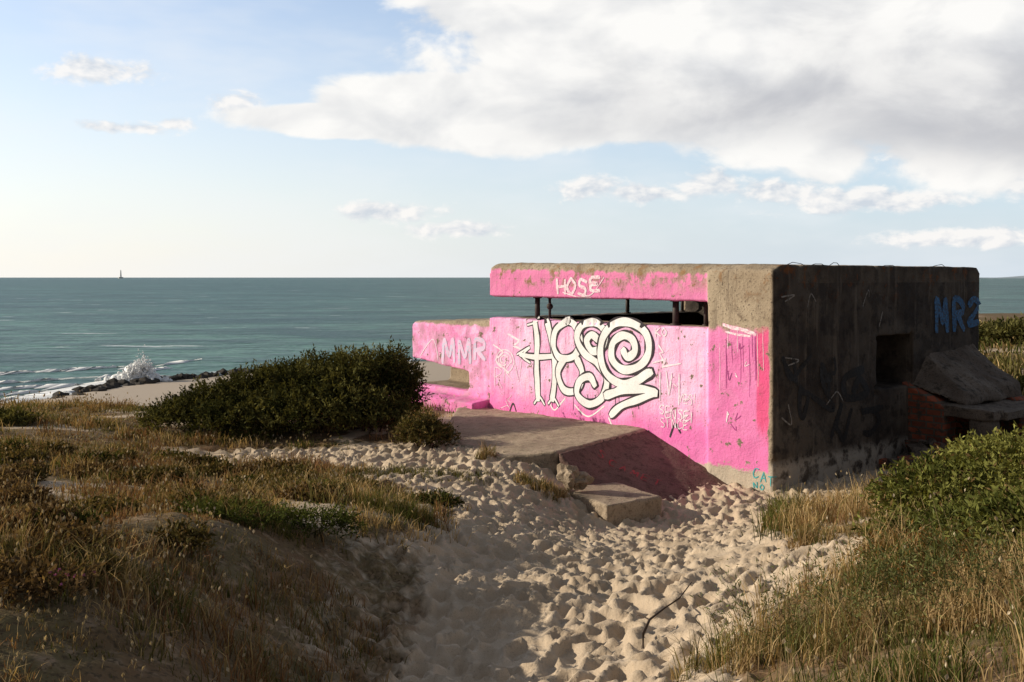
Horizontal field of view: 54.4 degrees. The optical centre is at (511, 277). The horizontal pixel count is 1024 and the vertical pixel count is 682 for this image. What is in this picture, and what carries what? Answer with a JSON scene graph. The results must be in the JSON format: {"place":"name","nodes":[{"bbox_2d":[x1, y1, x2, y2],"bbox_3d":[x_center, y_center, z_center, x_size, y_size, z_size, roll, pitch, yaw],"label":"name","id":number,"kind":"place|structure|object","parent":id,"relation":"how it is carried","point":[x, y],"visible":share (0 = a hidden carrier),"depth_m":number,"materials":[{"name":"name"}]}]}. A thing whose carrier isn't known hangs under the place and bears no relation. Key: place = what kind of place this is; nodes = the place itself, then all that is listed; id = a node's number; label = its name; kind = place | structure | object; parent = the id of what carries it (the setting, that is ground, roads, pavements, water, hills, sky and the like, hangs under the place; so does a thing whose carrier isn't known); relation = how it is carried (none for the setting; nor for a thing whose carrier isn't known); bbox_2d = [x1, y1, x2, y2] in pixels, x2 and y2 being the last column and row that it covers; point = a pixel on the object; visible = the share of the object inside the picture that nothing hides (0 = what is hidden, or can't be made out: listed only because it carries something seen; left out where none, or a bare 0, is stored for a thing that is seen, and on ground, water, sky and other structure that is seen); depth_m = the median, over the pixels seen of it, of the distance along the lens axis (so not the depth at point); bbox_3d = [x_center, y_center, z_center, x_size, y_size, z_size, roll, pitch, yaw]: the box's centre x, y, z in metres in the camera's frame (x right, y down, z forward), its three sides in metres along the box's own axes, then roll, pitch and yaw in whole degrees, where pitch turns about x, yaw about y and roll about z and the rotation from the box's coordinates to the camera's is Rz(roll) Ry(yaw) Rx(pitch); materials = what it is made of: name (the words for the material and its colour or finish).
{"place":"outdoors","nodes":[
{"label":"outdoors","id":0,"kind":"place"},
{"bbox_2d":[0,389,471,681],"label":"dune grass","id":1,"kind":"structure","parent":0,"point":[90,422],"depth_m":6.46,"materials":[{"name":"brown plant"}]},
{"bbox_2d":[345,483,442,537],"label":"marram grass","id":2,"kind":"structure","parent":0,"point":[400,508],"depth_m":8.73,"materials":[{"name":"green plant"}]},
{"bbox_2d":[0,313,1023,681],"bbox_3d":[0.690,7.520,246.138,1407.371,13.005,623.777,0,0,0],"label":"ground","id":3,"kind":"structure","parent":0,"point":[528,583],"depth_m":6.90,"materials":[{"name":"beige sand"}]},
{"bbox_2d":[0,405,43,426],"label":"coastal shrub","id":4,"kind":"object","parent":3,"relation":"on","point":[11,416],"visible":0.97,"depth_m":15.50,"materials":[{"name":"green plant"}]},
{"bbox_2d":[51,367,258,398],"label":"breakwater rocks","id":5,"kind":"object","parent":3,"relation":"on","point":[112,383],"visible":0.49,"depth_m":82.75,"materials":[{"name":"grey stone"}]},
{"bbox_2d":[0,439,464,606],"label":"creeping plants","id":6,"kind":"object","parent":3,"relation":"on","point":[29,464],"visible":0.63,"depth_m":7.16,"materials":[{"name":"green plant"}]},
{"bbox_2d":[184,493,312,549],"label":"marram grass","id":7,"kind":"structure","parent":3,"relation":"on","point":[275,525],"depth_m":6.91,"materials":[{"name":"green plant"}]},
{"bbox_2d":[170,492,367,542],"bbox_3d":[-1.710,1.725,7.048,1.415,0.523,0.811,0,0,-35],"label":"green herb","id":8,"kind":"object","parent":3,"relation":"on","point":[343,521],"visible":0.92,"depth_m":7.10,"materials":[{"name":"green plant"}]},
{"bbox_2d":[144,528,415,681],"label":"marram grass","id":9,"kind":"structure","parent":3,"relation":"on","point":[314,635],"depth_m":5.48,"materials":[{"name":"brown plant"}]},
{"bbox_2d":[133,335,434,438],"bbox_3d":[-3.633,1.740,16.012,4.728,1.601,2.960,0,0,0],"label":"coastal shrub","id":10,"kind":"object","parent":3,"relation":"on","point":[362,389],"visible":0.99,"depth_m":15.53,"materials":[{"name":"green plant"}]},
{"bbox_2d":[308,461,498,483],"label":"marram grass","id":11,"kind":"structure","parent":3,"relation":"on","point":[397,470],"depth_m":12.28,"materials":[{"name":"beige plant"}]},
{"bbox_2d":[389,406,460,447],"bbox_3d":[-1.209,2.163,14.331,1.002,0.646,1.057,0,0,32],"label":"coastal shrub","id":12,"kind":"object","parent":3,"relation":"on","point":[427,427],"visible":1,"depth_m":14.17,"materials":[{"name":"green plant"}]},
{"bbox_2d":[474,436,499,459],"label":"grass tuft","id":13,"kind":"object","parent":3,"relation":"on","point":[490,452],"visible":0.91,"depth_m":13.24,"materials":[{"name":"beige plant"}]},
{"bbox_2d":[509,468,569,501],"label":"grass tuft","id":14,"kind":"object","parent":3,"relation":"on","point":[545,487],"visible":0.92,"depth_m":12.30,"materials":[{"name":"brown plant"}]},
{"bbox_2d":[449,407,645,474],"bbox_3d":[-0.088,2.695,15.709,3.090,0.841,4.777,0,0,-36],"label":"concrete apron","id":15,"kind":"object","parent":3,"relation":"on","point":[541,441],"visible":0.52,"depth_m":14.92,"materials":[{"name":"grey concrete"}]},
{"bbox_2d":[556,463,593,490],"bbox_3d":[0.782,2.514,12.607,0.473,0.356,0.319,0,0,-32],"label":"rubble chunk","id":16,"kind":"object","parent":15,"relation":"on","point":[571,477],"visible":1,"depth_m":12.52,"materials":[{"name":"concrete"}]},
{"bbox_2d":[568,482,661,525],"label":"concrete block","id":17,"kind":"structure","parent":3,"relation":"on","point":[615,503],"depth_m":12.26,"materials":[{"name":"beige concrete"}]},
{"bbox_2d":[559,430,727,501],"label":"concrete ramp","id":18,"kind":"structure","parent":3,"relation":"on","point":[646,461],"depth_m":13.75,"materials":[{"name":"concrete"}]},
{"bbox_2d":[637,582,691,648],"bbox_3d":[0.941,2.116,6.321,0.222,0.199,0.839,0,0,36],"label":"dead branch","id":19,"kind":"object","parent":3,"relation":"on","point":[649,620],"visible":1,"depth_m":6.13,"materials":[{"name":"brown wood"}]},
{"bbox_2d":[412,262,1023,492],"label":"bunker","id":20,"kind":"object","parent":3,"relation":"on","point":[758,377],"visible":0.81,"depth_m":14.95,"materials":[{"name":"paint"}]},
{"bbox_2d":[758,486,814,522],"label":"grass tuft","id":21,"kind":"object","parent":3,"relation":"on","point":[777,502],"visible":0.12,"depth_m":11.09,"materials":[{"name":"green plant"}]},
{"bbox_2d":[782,512,834,550],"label":"grass tuft","id":22,"kind":"object","parent":3,"relation":"on","point":[803,538],"visible":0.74,"depth_m":7.87,"materials":[{"name":"beige plant"}]},
{"bbox_2d":[761,490,889,531],"bbox_3d":[2.870,2.161,9.312,1.110,0.648,1.448,0,0,0],"label":"grass tuft","id":23,"kind":"object","parent":3,"relation":"on","point":[844,514],"visible":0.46,"depth_m":9.10,"materials":[{"name":"beige plant"}]},
{"bbox_2d":[789,468,895,507],"bbox_3d":[3.902,2.376,10.893,1.715,0.651,0.964,0,0,0],"label":"grass tuft","id":24,"kind":"object","parent":3,"relation":"on","point":[855,491],"visible":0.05,"depth_m":10.87,"materials":[{"name":"beige plant"}]},
{"bbox_2d":[734,562,978,674],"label":"marram grass","id":25,"kind":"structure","parent":3,"relation":"on","point":[834,625],"depth_m":4.37,"materials":[{"name":"green plant"}]},
{"bbox_2d":[690,491,1023,651],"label":"grass","id":26,"kind":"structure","parent":3,"relation":"on","point":[943,558],"depth_m":4.35,"materials":[{"name":"green plant"}]},
{"bbox_2d":[886,437,965,470],"bbox_3d":[6.724,2.660,14.736,2.053,0.514,1.841,0,0,-35],"label":"shrub","id":27,"kind":"object","parent":3,"relation":"on","point":[922,445],"visible":0.12,"depth_m":14.76,"materials":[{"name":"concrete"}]},
{"bbox_2d":[844,520,1016,591],"bbox_3d":[2.437,1.613,5.693,0.962,0.429,1.470,0,0,0],"label":"herb","id":28,"kind":"object","parent":3,"relation":"on","point":[923,543],"visible":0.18,"depth_m":5.71,"materials":[{"name":"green plant"}]},
{"bbox_2d":[851,421,1023,562],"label":"sea buckthorn bush","id":29,"kind":"object","parent":3,"relation":"on","point":[997,459],"visible":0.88,"depth_m":7.01,"materials":[{"name":"green plant"}]},
{"bbox_2d":[879,438,1020,468],"bbox_3d":[6.672,2.646,14.835,2.319,0.464,1.628,0,0,26],"label":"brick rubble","id":30,"kind":"object","parent":3,"relation":"on","point":[884,460],"visible":0.09,"depth_m":14.79,"materials":[{"name":"brown brick"}]},
{"bbox_2d":[978,319,1023,394],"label":"dune grass","id":31,"kind":"structure","parent":3,"relation":"on","point":[1004,360],"depth_m":24.35,"materials":[{"name":"green plant"}]},
{"bbox_2d":[979,311,1023,343],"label":"coastal shrub","id":32,"kind":"object","parent":3,"relation":"on","point":[1000,328],"visible":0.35,"depth_m":27.49,"materials":[{"name":"green plant"}]},
{"bbox_2d":[1012,362,1023,392],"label":"coastal shrub","id":33,"kind":"object","parent":3,"relation":"on","point":[1020,379],"visible":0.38,"depth_m":19.63,"materials":[{"name":"green plant"}]},
{"bbox_2d":[0,278,1023,397],"bbox_3d":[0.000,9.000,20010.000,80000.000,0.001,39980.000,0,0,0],"label":"sea","id":34,"kind":"structure","parent":0,"point":[215,324],"depth_m":240.91,"materials":[{"name":"liquid"}]},
{"bbox_2d":[95,344,172,381],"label":"wave splash","id":35,"kind":"object","parent":34,"relation":"on","point":[139,369],"visible":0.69,"depth_m":84.67,"materials":[{"name":"liquid"}]},
{"bbox_2d":[0,358,423,402],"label":"sea foam","id":36,"kind":"object","parent":34,"relation":"on","point":[48,394],"visible":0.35,"depth_m":81.96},
{"bbox_2d":[0,0,1023,277],"label":"sky","id":37,"kind":"structure","parent":0,"point":[139,138],"materials":[{"name":"blue"}]},
{"bbox_2d":[657,599,776,681],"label":"marram grass","id":38,"kind":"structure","parent":0,"point":[725,650],"depth_m":4.71,"materials":[{"name":"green plant"}]},
{"bbox_2d":[667,429,1023,681],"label":"dune grass","id":39,"kind":"structure","parent":0,"point":[911,660],"depth_m":4.52,"materials":[{"name":"green plant"}]},
{"bbox_2d":[881,537,1023,645],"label":"marram grass","id":40,"kind":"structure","parent":0,"point":[973,609],"depth_m":4.06,"materials":[{"name":"green plant"}]},
{"bbox_2d":[997,276,1023,277],"bbox_3d":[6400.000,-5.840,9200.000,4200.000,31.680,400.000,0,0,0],"label":"headland","id":41,"kind":"structure","parent":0,"point":[1012,277],"depth_m":9289.08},
{"bbox_2d":[1003,487,1023,580],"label":"marram grass","id":42,"kind":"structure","parent":0,"point":[1021,535],"depth_m":4.97,"materials":[{"name":"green plant"}]}
]}

